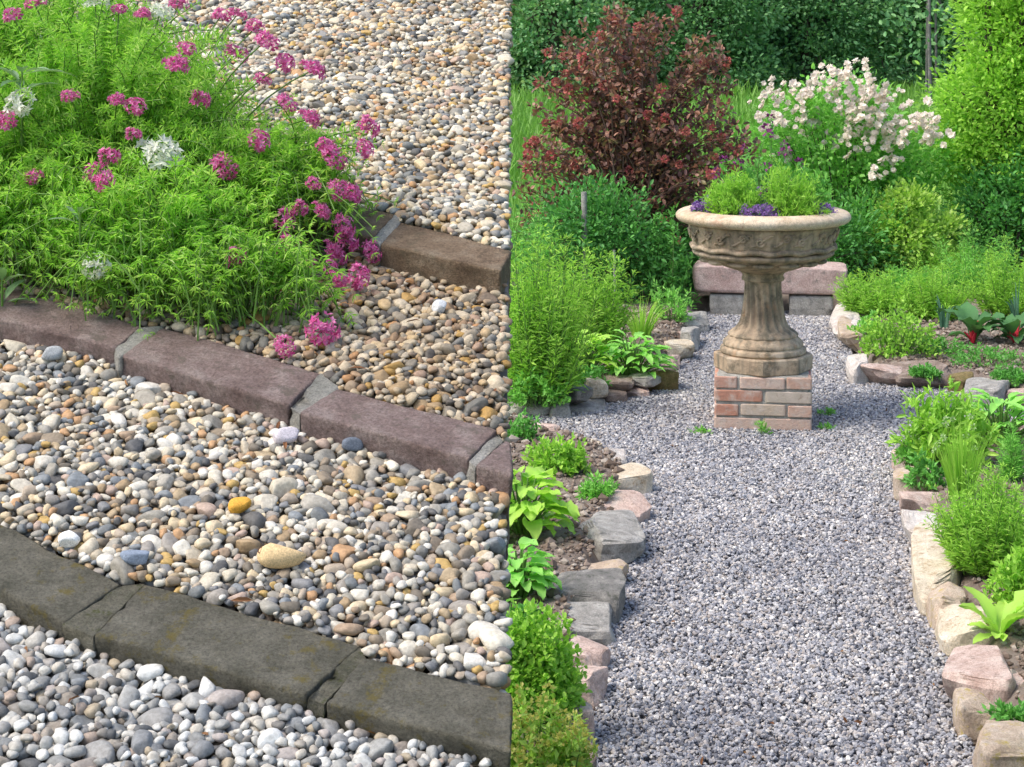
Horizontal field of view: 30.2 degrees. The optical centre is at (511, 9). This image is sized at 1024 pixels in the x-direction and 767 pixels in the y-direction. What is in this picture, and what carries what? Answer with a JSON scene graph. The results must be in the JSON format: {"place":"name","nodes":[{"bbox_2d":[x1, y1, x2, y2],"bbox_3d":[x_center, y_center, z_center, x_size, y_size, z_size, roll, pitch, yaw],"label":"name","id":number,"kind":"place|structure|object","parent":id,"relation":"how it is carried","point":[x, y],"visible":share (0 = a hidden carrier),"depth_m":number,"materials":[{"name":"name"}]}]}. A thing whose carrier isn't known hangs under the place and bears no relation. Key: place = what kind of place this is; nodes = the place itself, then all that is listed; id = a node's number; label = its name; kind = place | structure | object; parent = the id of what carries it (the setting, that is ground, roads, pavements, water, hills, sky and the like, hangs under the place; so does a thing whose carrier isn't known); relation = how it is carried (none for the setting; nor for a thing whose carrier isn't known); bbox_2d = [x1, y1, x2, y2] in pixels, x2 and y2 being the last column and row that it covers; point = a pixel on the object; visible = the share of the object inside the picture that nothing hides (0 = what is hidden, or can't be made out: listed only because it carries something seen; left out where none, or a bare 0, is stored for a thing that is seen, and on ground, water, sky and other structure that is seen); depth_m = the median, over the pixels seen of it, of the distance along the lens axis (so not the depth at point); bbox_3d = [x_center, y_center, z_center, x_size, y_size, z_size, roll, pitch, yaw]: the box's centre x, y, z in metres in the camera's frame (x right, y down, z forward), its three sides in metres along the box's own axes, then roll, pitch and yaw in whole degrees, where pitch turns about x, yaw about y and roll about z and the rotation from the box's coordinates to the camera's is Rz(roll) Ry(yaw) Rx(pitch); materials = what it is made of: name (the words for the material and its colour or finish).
{"place":"outdoors","nodes":[
{"label":"outdoors","id":0,"kind":"place"},
{"bbox_2d":[0,93,474,765],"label":"terrace","id":1,"kind":"structure","parent":0,"point":[426,671],"depth_m":1.67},
{"bbox_2d":[0,525,144,692],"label":"edging brick","id":2,"kind":"object","parent":1,"relation":"on","point":[64,598],"visible":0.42,"depth_m":1.57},
{"bbox_2d":[0,286,163,377],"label":"edging brick","id":3,"kind":"object","parent":1,"relation":"on","point":[49,323],"visible":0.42,"depth_m":1.99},
{"bbox_2d":[95,585,365,718],"bbox_3d":[-0.224,0.542,1.521,0.222,0.128,0.098,0,0,21],"label":"edging brick","id":4,"kind":"object","parent":1,"relation":"on","point":[178,635],"visible":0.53,"depth_m":1.50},
{"bbox_2d":[122,328,338,436],"bbox_3d":[-0.284,0.401,1.927,0.244,0.133,0.096,0,0,28],"label":"edging brick","id":5,"kind":"object","parent":1,"relation":"on","point":[240,381],"visible":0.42,"depth_m":1.90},
{"bbox_2d":[0,603,491,766],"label":"gravel","id":6,"kind":"structure","parent":1,"relation":"on","point":[102,721],"depth_m":1.42,"materials":[{"name":"grey gravel"}]},
{"bbox_2d":[0,220,512,442],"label":"gravel","id":7,"kind":"structure","parent":1,"relation":"on","point":[394,352],"depth_m":1.99,"materials":[{"name":"beige gravel"}]},
{"bbox_2d":[0,0,398,358],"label":"flowering mound","id":8,"kind":"object","parent":7,"relation":"on","point":[181,170],"visible":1,"depth_m":2.14,"materials":[{"name":"green plant"}]},
{"bbox_2d":[0,66,76,145],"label":"weed","id":9,"kind":"object","parent":8,"relation":"on","point":[15,74],"visible":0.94,"depth_m":2.15,"materials":[{"name":"green plant"}]},
{"bbox_2d":[0,339,513,692],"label":"gravel","id":10,"kind":"structure","parent":1,"relation":"on","point":[303,492],"depth_m":1.68,"materials":[{"name":"beige gravel"}]},
{"bbox_2d":[257,543,305,568],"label":"pebble","id":11,"kind":"object","parent":10,"relation":"on","point":[273,555],"visible":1,"depth_m":1.60,"materials":[{"name":"stone"}]},
{"bbox_2d":[20,0,514,253],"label":"gravel","id":12,"kind":"structure","parent":1,"relation":"on","point":[414,76],"depth_m":2.72,"materials":[{"name":"beige gravel"}]},
{"bbox_2d":[278,198,400,273],"bbox_3d":[-0.210,0.284,2.270,0.203,0.128,0.100,0,0,32],"label":"edging brick","id":13,"kind":"object","parent":1,"relation":"on","point":[386,225],"visible":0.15,"depth_m":2.23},
{"bbox_2d":[300,389,502,484],"bbox_3d":[-0.104,0.437,1.830,0.205,0.125,0.088,0,0,26],"label":"edging brick","id":14,"kind":"object","parent":1,"relation":"on","point":[421,440],"visible":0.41,"depth_m":1.81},
{"bbox_2d":[327,659,512,766],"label":"edging brick","id":15,"kind":"object","parent":1,"relation":"on","point":[400,703],"visible":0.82,"depth_m":1.44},
{"bbox_2d":[381,223,510,315],"bbox_3d":[-0.074,0.314,2.188,0.174,0.126,0.090,0,0,24],"label":"edging brick","id":16,"kind":"object","parent":1,"relation":"on","point":[457,261],"visible":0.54,"depth_m":2.16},
{"bbox_2d":[476,441,512,559],"bbox_3d":[-0.018,0.458,1.772,0.035,0.102,0.090,0,0,-4],"label":"edging brick","id":17,"kind":"object","parent":1,"relation":"on","point":[494,468],"visible":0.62,"depth_m":1.74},
{"bbox_2d":[520,54,949,81],"bbox_3d":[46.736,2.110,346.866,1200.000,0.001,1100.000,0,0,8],"label":"ground","id":18,"kind":"structure","parent":0,"point":[829,61],"depth_m":63.13,"materials":[{"name":"green plant"}]},
{"bbox_2d":[509,0,649,94],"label":"woodland tree","id":19,"kind":"object","parent":18,"relation":"on","point":[555,24],"visible":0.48,"depth_m":42.86,"materials":[{"name":"green plant"}]},
{"bbox_2d":[514,0,694,90],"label":"woodland tree","id":20,"kind":"object","parent":18,"relation":"on","point":[637,10],"visible":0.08,"depth_m":44.79,"materials":[{"name":"green plant"}]},
{"bbox_2d":[622,0,801,91],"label":"woodland tree","id":21,"kind":"object","parent":18,"relation":"on","point":[738,36],"visible":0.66,"depth_m":43.78,"materials":[{"name":"green plant"}]},
{"bbox_2d":[675,0,844,85],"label":"woodland tree","id":22,"kind":"object","parent":18,"relation":"on","point":[788,36],"visible":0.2,"depth_m":45.72,"materials":[{"name":"green plant"}]},
{"bbox_2d":[727,0,909,86],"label":"woodland tree","id":23,"kind":"object","parent":18,"relation":"on","point":[832,44],"visible":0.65,"depth_m":45.25,"materials":[{"name":"green plant"}]},
{"bbox_2d":[796,0,947,87],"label":"woodland tree","id":24,"kind":"object","parent":18,"relation":"on","point":[889,37],"visible":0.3,"depth_m":46.13,"materials":[{"name":"green plant"}]},
{"bbox_2d":[859,0,968,94],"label":"woodland tree","id":25,"kind":"object","parent":18,"relation":"on","point":[918,33],"visible":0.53,"depth_m":41.53,"materials":[{"name":"green plant"}]},
{"bbox_2d":[848,0,980,87],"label":"woodland tree","id":26,"kind":"object","parent":18,"relation":"on","point":[923,43],"visible":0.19,"depth_m":46.82,"materials":[{"name":"green plant"}]},
{"bbox_2d":[876,0,977,89],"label":"woodland tree","id":27,"kind":"object","parent":18,"relation":"on","point":[938,59],"visible":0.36,"depth_m":41.45,"materials":[{"name":"green plant"}]},
{"bbox_2d":[879,0,980,104],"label":"woodland tree","id":28,"kind":"object","parent":18,"relation":"on","point":[927,12],"visible":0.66,"depth_m":40.05,"materials":[{"name":"green plant"}]},
{"bbox_2d":[908,0,1023,252],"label":"garden tree","id":29,"kind":"object","parent":18,"relation":"on","point":[995,77],"visible":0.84,"depth_m":14.10,"materials":[{"name":"green plant"}]},
{"bbox_2d":[506,270,1023,761],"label":"garden soil","id":30,"kind":"structure","parent":0,"point":[705,306],"depth_m":7.89,"materials":[{"name":"brown soil"}]},
{"bbox_2d":[507,407,541,440],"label":"herb","id":31,"kind":"object","parent":30,"relation":"on","point":[520,421],"visible":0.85,"depth_m":8.64,"materials":[{"name":"green plant"}]},
{"bbox_2d":[506,537,562,600],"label":"leafy plant","id":32,"kind":"object","parent":30,"relation":"on","point":[536,574],"visible":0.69,"depth_m":6.31,"materials":[{"name":"green plant"}]},
{"bbox_2d":[509,191,561,335],"bbox_3d":[0.047,1.528,11.231,0.562,0.944,0.393,0,0,8],"label":"wild herb","id":33,"kind":"object","parent":30,"relation":"on","point":[530,250],"visible":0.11,"depth_m":11.20,"materials":[{"name":"green plant"}]},
{"bbox_2d":[507,366,570,407],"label":"creeping herb","id":34,"kind":"object","parent":30,"relation":"on","point":[517,395],"visible":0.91,"depth_m":9.45,"materials":[{"name":"green plant"}]},
{"bbox_2d":[509,465,579,539],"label":"hosta","id":35,"kind":"object","parent":30,"relation":"on","point":[527,518],"visible":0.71,"depth_m":7.03,"materials":[{"name":"green plant"}]},
{"bbox_2d":[506,598,592,730],"bbox_3d":[0.049,1.822,5.301,0.349,0.365,0.263,0,0,8],"label":"oregano","id":36,"kind":"object","parent":30,"relation":"on","point":[537,661],"visible":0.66,"depth_m":5.25,"materials":[{"name":"green plant"}]},
{"bbox_2d":[510,681,598,766],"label":"euphorbia","id":37,"kind":"object","parent":30,"relation":"on","point":[554,746],"visible":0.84,"depth_m":4.68,"materials":[{"name":"green plant"}]},
{"bbox_2d":[520,431,591,476],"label":"creeping herb","id":38,"kind":"object","parent":30,"relation":"on","point":[568,458],"visible":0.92,"depth_m":8.04,"materials":[{"name":"green plant"}]},
{"bbox_2d":[508,222,605,402],"bbox_3d":[0.151,1.522,9.581,0.574,0.894,0.527,0,0,-38],"label":"fennel","id":39,"kind":"object","parent":30,"relation":"on","point":[542,340],"visible":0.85,"depth_m":9.51,"materials":[{"name":"green plant"}]},
{"bbox_2d":[554,568,625,623],"bbox_3d":[0.262,1.995,6.437,0.264,0.150,0.281,0,0,20],"label":"edging rock","id":40,"kind":"object","parent":30,"relation":"on","point":[600,585],"visible":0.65,"depth_m":6.38,"materials":[{"name":"stone"}]},
{"bbox_2d":[569,635,610,666],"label":"edging rock","id":41,"kind":"object","parent":30,"relation":"on","point":[593,653],"visible":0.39,"depth_m":5.85,"materials":[{"name":"pink stone"}]},
{"bbox_2d":[566,601,615,645],"bbox_3d":[0.231,2.014,6.193,0.212,0.112,0.241,0,0,-3],"label":"edging rock","id":42,"kind":"object","parent":30,"relation":"on","point":[593,622],"visible":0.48,"depth_m":6.16,"materials":[{"name":"grey stone"}]},
{"bbox_2d":[575,665,607,710],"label":"edging rock","id":43,"kind":"object","parent":30,"relation":"on","point":[596,680],"visible":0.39,"depth_m":5.60,"materials":[{"name":"pink stone"}]},
{"bbox_2d":[550,238,644,352],"bbox_3d":[0.468,1.649,10.857,0.588,0.707,0.454,0,0,8],"label":"fennel","id":44,"kind":"object","parent":30,"relation":"on","point":[612,317],"visible":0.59,"depth_m":10.80,"materials":[{"name":"green plant"}]},
{"bbox_2d":[569,329,625,372],"bbox_3d":[0.377,1.842,10.146,0.466,0.284,0.410,0,0,8],"label":"comfrey","id":45,"kind":"object","parent":30,"relation":"on","point":[590,356],"visible":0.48,"depth_m":10.10,"materials":[{"name":"green plant"}]},
{"bbox_2d":[575,470,619,500],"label":"herb","id":46,"kind":"object","parent":30,"relation":"on","point":[594,488],"visible":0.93,"depth_m":7.61,"materials":[{"name":"green plant"}]},
{"bbox_2d":[509,164,699,303],"bbox_3d":[0.581,1.604,12.915,1.416,1.127,1.084,0,0,8],"label":"green shrub","id":47,"kind":"object","parent":30,"relation":"on","point":[601,227],"visible":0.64,"depth_m":12.76,"materials":[{"name":"green plant"}]},
{"bbox_2d":[579,509,644,563],"bbox_3d":[0.368,1.995,7.156,0.247,0.150,0.432,0,0,-4],"label":"edging rock","id":48,"kind":"object","parent":30,"relation":"on","point":[616,534],"visible":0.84,"depth_m":7.03,"materials":[{"name":"grey stone"}]},
{"bbox_2d":[604,490,651,522],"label":"edging rock","id":49,"kind":"object","parent":30,"relation":"on","point":[637,504],"visible":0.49,"depth_m":7.58,"materials":[{"name":"pink stone"}]},
{"bbox_2d":[609,463,652,493],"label":"edging rock","id":50,"kind":"object","parent":30,"relation":"on","point":[638,477],"visible":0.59,"depth_m":8.00,"materials":[{"name":"beige stone"}]},
{"bbox_2d":[594,329,677,378],"bbox_3d":[0.647,1.848,10.191,0.490,0.271,0.476,0,0,8],"label":"comfrey","id":51,"kind":"object","parent":30,"relation":"on","point":[634,361],"visible":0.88,"depth_m":10.14,"materials":[{"name":"green plant"}]},
{"bbox_2d":[512,0,766,290],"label":"copper ninebark","id":52,"kind":"object","parent":30,"relation":"on","point":[634,154],"visible":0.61,"depth_m":13.42,"materials":[{"name":"red plant"}]},
{"bbox_2d":[620,293,673,337],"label":"day lily","id":53,"kind":"object","parent":30,"relation":"on","point":[647,329],"visible":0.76,"depth_m":11.33,"materials":[{"name":"green plant"}]},
{"bbox_2d":[627,185,698,289],"bbox_3d":[1.108,1.675,13.418,0.842,0.899,0.718,0,0,8],"label":"green shrub","id":54,"kind":"object","parent":30,"relation":"on","point":[687,240],"visible":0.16,"depth_m":13.29,"materials":[{"name":"green plant"}]},
{"bbox_2d":[635,202,701,304],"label":"herb clump","id":55,"kind":"object","parent":30,"relation":"on","point":[671,279],"visible":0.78,"depth_m":12.74,"materials":[{"name":"green plant"}]},
{"bbox_2d":[648,279,696,324],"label":"herb clump","id":56,"kind":"object","parent":30,"relation":"on","point":[679,312],"visible":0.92,"depth_m":11.98,"materials":[{"name":"green plant"}]},
{"bbox_2d":[672,192,913,284],"bbox_3d":[1.836,1.768,13.695,2.187,0.982,0.974,0,0,8],"label":"shrub","id":57,"kind":"object","parent":30,"relation":"on","point":[849,235],"visible":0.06,"depth_m":13.45,"materials":[{"name":"green plant"}]},
{"bbox_2d":[837,316,863,353],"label":"edging rock","id":58,"kind":"object","parent":30,"relation":"on","point":[847,337],"visible":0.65,"depth_m":11.33,"materials":[{"name":"beige stone"}]},
{"bbox_2d":[721,57,982,268],"bbox_3d":[2.524,1.214,14.267,1.992,1.749,1.413,0,0,8],"label":"rose bush","id":59,"kind":"object","parent":30,"relation":"on","point":[887,160],"visible":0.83,"depth_m":14.00,"materials":[{"name":"white plant"}]},
{"bbox_2d":[846,353,868,384],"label":"edging rock","id":60,"kind":"object","parent":30,"relation":"on","point":[855,374],"visible":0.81,"depth_m":10.39,"materials":[{"name":"white stone"}]},
{"bbox_2d":[828,267,914,316],"bbox_3d":[2.296,1.814,12.166,0.489,0.358,0.457,0,0,-15],"label":"dill","id":61,"kind":"object","parent":30,"relation":"on","point":[862,299],"visible":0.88,"depth_m":12.12,"materials":[{"name":"green plant"}]},
{"bbox_2d":[828,171,923,285],"bbox_3d":[2.595,1.675,13.774,1.020,1.048,0.826,0,0,8],"label":"green shrub","id":62,"kind":"object","parent":30,"relation":"on","point":[863,212],"visible":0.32,"depth_m":13.64,"materials":[{"name":"green plant"}]},
{"bbox_2d":[860,363,902,384],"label":"edging rock","id":63,"kind":"object","parent":30,"relation":"on","point":[882,373],"visible":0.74,"depth_m":10.31,"materials":[{"name":"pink stone"}]},
{"bbox_2d":[854,294,945,358],"bbox_3d":[2.199,1.798,10.776,0.512,0.378,0.388,0,0,8],"label":"parsley","id":64,"kind":"object","parent":30,"relation":"on","point":[909,340],"visible":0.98,"depth_m":10.73,"materials":[{"name":"green plant"}]},
{"bbox_2d":[869,259,953,304],"bbox_3d":[2.674,1.820,12.653,0.580,0.350,0.452,0,0,8],"label":"dill","id":65,"kind":"object","parent":30,"relation":"on","point":[905,276],"visible":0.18,"depth_m":12.65,"materials":[{"name":"green plant"}]},
{"bbox_2d":[856,169,978,282],"bbox_3d":[2.898,1.624,13.708,0.928,0.944,0.757,0,0,8],"label":"lime shrub","id":66,"kind":"object","parent":30,"relation":"on","point":[918,239],"visible":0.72,"depth_m":13.62,"materials":[{"name":"green plant"}]},
{"bbox_2d":[898,491,939,514],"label":"edging rock","id":67,"kind":"object","parent":30,"relation":"on","point":[909,500],"visible":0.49,"depth_m":7.60,"materials":[{"name":"pink stone"}]},
{"bbox_2d":[890,360,950,387],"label":"edging rock","id":68,"kind":"object","parent":30,"relation":"on","point":[903,379],"visible":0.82,"depth_m":10.23,"materials":[{"name":"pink stone"}]},
{"bbox_2d":[901,509,939,543],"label":"edging rock","id":69,"kind":"object","parent":30,"relation":"on","point":[910,519],"visible":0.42,"depth_m":7.23,"materials":[{"name":"white stone"}]},
{"bbox_2d":[896,446,946,490],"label":"herb","id":70,"kind":"object","parent":30,"relation":"on","point":[921,469],"visible":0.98,"depth_m":7.84,"materials":[{"name":"green plant"}]},
{"bbox_2d":[890,255,982,321],"bbox_3d":[2.669,1.763,12.002,0.519,0.434,0.434,0,0,-21],"label":"dill","id":71,"kind":"object","parent":30,"relation":"on","point":[920,302],"visible":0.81,"depth_m":11.97,"materials":[{"name":"green plant"}]},
{"bbox_2d":[911,522,963,615],"bbox_3d":[1.527,1.995,6.786,0.198,0.150,0.901,0,0,11],"label":"edging rock","id":72,"kind":"object","parent":30,"relation":"on","point":[931,569],"visible":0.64,"depth_m":6.62,"materials":[{"name":"beige stone"}]},
{"bbox_2d":[884,376,1004,467],"bbox_3d":[1.879,1.795,8.234,0.436,0.436,0.448,0,0,-30],"label":"clump","id":73,"kind":"object","parent":30,"relation":"on","point":[929,419],"visible":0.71,"depth_m":8.19,"materials":[{"name":"green plant"}]},
{"bbox_2d":[926,581,965,629],"bbox_3d":[1.445,1.995,6.317,0.128,0.150,0.264,0,0,8],"label":"edging rock","id":74,"kind":"object","parent":30,"relation":"on","point":[943,595],"visible":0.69,"depth_m":6.27,"materials":[{"name":"beige stone"}]},
{"bbox_2d":[931,413,989,499],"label":"chives","id":75,"kind":"object","parent":30,"relation":"on","point":[956,463],"visible":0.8,"depth_m":7.58,"materials":[{"name":"green plant"}]},
{"bbox_2d":[935,604,992,657],"bbox_3d":[1.475,1.995,6.123,0.212,0.150,0.329,0,0,8],"label":"edging rock","id":76,"kind":"object","parent":30,"relation":"on","point":[953,629],"visible":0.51,"depth_m":6.04,"materials":[{"name":"beige stone"}]},
{"bbox_2d":[917,461,1023,578],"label":"yarrow","id":77,"kind":"object","parent":30,"relation":"on","point":[978,538],"visible":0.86,"depth_m":6.56,"materials":[{"name":"green plant"}]},
{"bbox_2d":[919,218,1023,298],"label":"dill","id":78,"kind":"object","parent":30,"relation":"on","point":[967,258],"visible":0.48,"depth_m":12.94,"materials":[{"name":"green plant"}]},
{"bbox_2d":[938,302,1007,342],"bbox_3d":[2.740,1.861,11.218,0.436,0.212,0.382,0,0,36],"label":"chard","id":79,"kind":"object","parent":30,"relation":"on","point":[967,314],"visible":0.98,"depth_m":11.20,"materials":[{"name":"green plant"}]},
{"bbox_2d":[953,687,995,745],"bbox_3d":[1.314,2.006,5.390,0.121,0.129,0.136,0,0,8],"label":"edging rock","id":80,"kind":"object","parent":30,"relation":"on","point":[969,720],"visible":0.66,"depth_m":5.34,"materials":[{"name":"beige stone"}]},
{"bbox_2d":[933,137,1023,279],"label":"dark shrub","id":81,"kind":"object","parent":30,"relation":"on","point":[1003,201],"visible":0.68,"depth_m":13.84,"materials":[{"name":"green plant"}]},
{"bbox_2d":[942,644,1015,708],"bbox_3d":[1.393,1.995,5.633,0.218,0.150,0.353,0,0,19],"label":"edging rock","id":82,"kind":"object","parent":30,"relation":"on","point":[985,670],"visible":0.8,"depth_m":5.55,"materials":[{"name":"pink stone"}]},
{"bbox_2d":[947,342,1023,369],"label":"ground cover","id":83,"kind":"object","parent":30,"relation":"on","point":[989,352],"visible":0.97,"depth_m":10.51,"materials":[{"name":"green plant"}]},
{"bbox_2d":[964,377,1010,406],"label":"edging rock","id":84,"kind":"object","parent":30,"relation":"on","point":[995,388],"visible":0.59,"depth_m":9.80,"materials":[{"name":"grey stone"}]},
{"bbox_2d":[958,586,1023,643],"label":"hosta plant","id":85,"kind":"object","parent":30,"relation":"on","point":[1001,618],"visible":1,"depth_m":5.96,"materials":[{"name":"green plant"}]},
{"bbox_2d":[961,388,1023,448],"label":"comfrey","id":86,"kind":"object","parent":30,"relation":"on","point":[1012,402],"visible":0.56,"depth_m":8.58,"materials":[{"name":"green plant"}]},
{"bbox_2d":[964,235,1023,316],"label":"dill","id":87,"kind":"object","parent":30,"relation":"on","point":[997,298],"visible":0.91,"depth_m":12.16,"materials":[{"name":"green plant"}]},
{"bbox_2d":[972,720,1023,766],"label":"edging rock","id":88,"kind":"object","parent":30,"relation":"on","point":[999,743],"visible":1,"depth_m":4.99,"materials":[{"name":"beige stone"}]},
{"bbox_2d":[973,538,1023,612],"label":"parsley","id":89,"kind":"object","parent":30,"relation":"on","point":[1011,576],"visible":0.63,"depth_m":6.21,"materials":[{"name":"green plant"}]},
{"bbox_2d":[977,697,1023,721],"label":"ground cover","id":90,"kind":"object","parent":30,"relation":"on","point":[1000,712],"visible":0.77,"depth_m":5.23,"materials":[{"name":"green plant"}]},
{"bbox_2d":[979,312,1023,343],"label":"chard","id":91,"kind":"object","parent":30,"relation":"on","point":[1013,330],"visible":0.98,"depth_m":11.13,"materials":[{"name":"green plant"}]},
{"bbox_2d":[989,362,1023,387],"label":"ground cover","id":92,"kind":"object","parent":30,"relation":"on","point":[1016,374],"visible":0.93,"depth_m":9.98,"materials":[{"name":"green plant"}]},
{"bbox_2d":[993,414,1023,481],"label":"thin herb","id":93,"kind":"object","parent":30,"relation":"on","point":[1016,461],"visible":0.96,"depth_m":7.90,"materials":[{"name":"green plant"}]},
{"bbox_2d":[509,69,1021,269],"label":"meadow grass","id":94,"kind":"structure","parent":0,"point":[525,123],"depth_m":30.72,"materials":[{"name":"green plant"}]},
{"bbox_2d":[510,309,1023,766],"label":"crushed gravel","id":95,"kind":"structure","parent":0,"point":[865,587],"depth_m":6.62,"materials":[{"name":"grey gravel"}]},
{"bbox_2d":[714,367,811,431],"bbox_3d":[1.251,1.918,9.468,0.480,0.272,0.479,0,0,8],"label":"brick pedestal","id":96,"kind":"object","parent":95,"relation":"on","point":[774,402],"visible":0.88,"depth_m":9.24,"materials":[{"name":"red brick"}]},
{"bbox_2d":[676,205,850,376],"bbox_3d":[1.251,1.387,9.468,0.867,0.795,0.867,0,0,8],"label":"garden urn","id":97,"kind":"object","parent":96,"relation":"on","point":[763,254],"visible":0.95,"depth_m":9.26,"materials":[{"name":"stone"}]},
{"bbox_2d":[699,165,768,214],"bbox_3d":[1.087,0.915,9.310,0.338,0.321,0.292,0,0,-25],"label":"parsley","id":98,"kind":"object","parent":97,"relation":"on","point":[729,196],"visible":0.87,"depth_m":9.27,"materials":[{"name":"green plant"}]},
{"bbox_2d":[757,155,831,215],"bbox_3d":[1.367,0.886,9.244,0.341,0.372,0.339,0,0,-38],"label":"parsley","id":99,"kind":"object","parent":97,"relation":"on","point":[787,199],"visible":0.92,"depth_m":9.21,"materials":[{"name":"green plant"}]},
{"bbox_2d":[692,260,847,315],"bbox_3d":[1.739,1.888,12.816,1.032,0.364,0.337,0,0,8],"label":"stone bench","id":100,"kind":"object","parent":95,"relation":"on","point":[808,291],"visible":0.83,"depth_m":12.65,"materials":[{"name":"grey stone"}]},
{"bbox_2d":[711,113,830,206],"bbox_3d":[1.271,0.789,9.553,0.665,0.549,0.398,0,0,8],"label":"scabious","id":101,"kind":"object","parent":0,"point":[749,171],"visible":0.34,"depth_m":9.51,"materials":[{"name":"green plant"}]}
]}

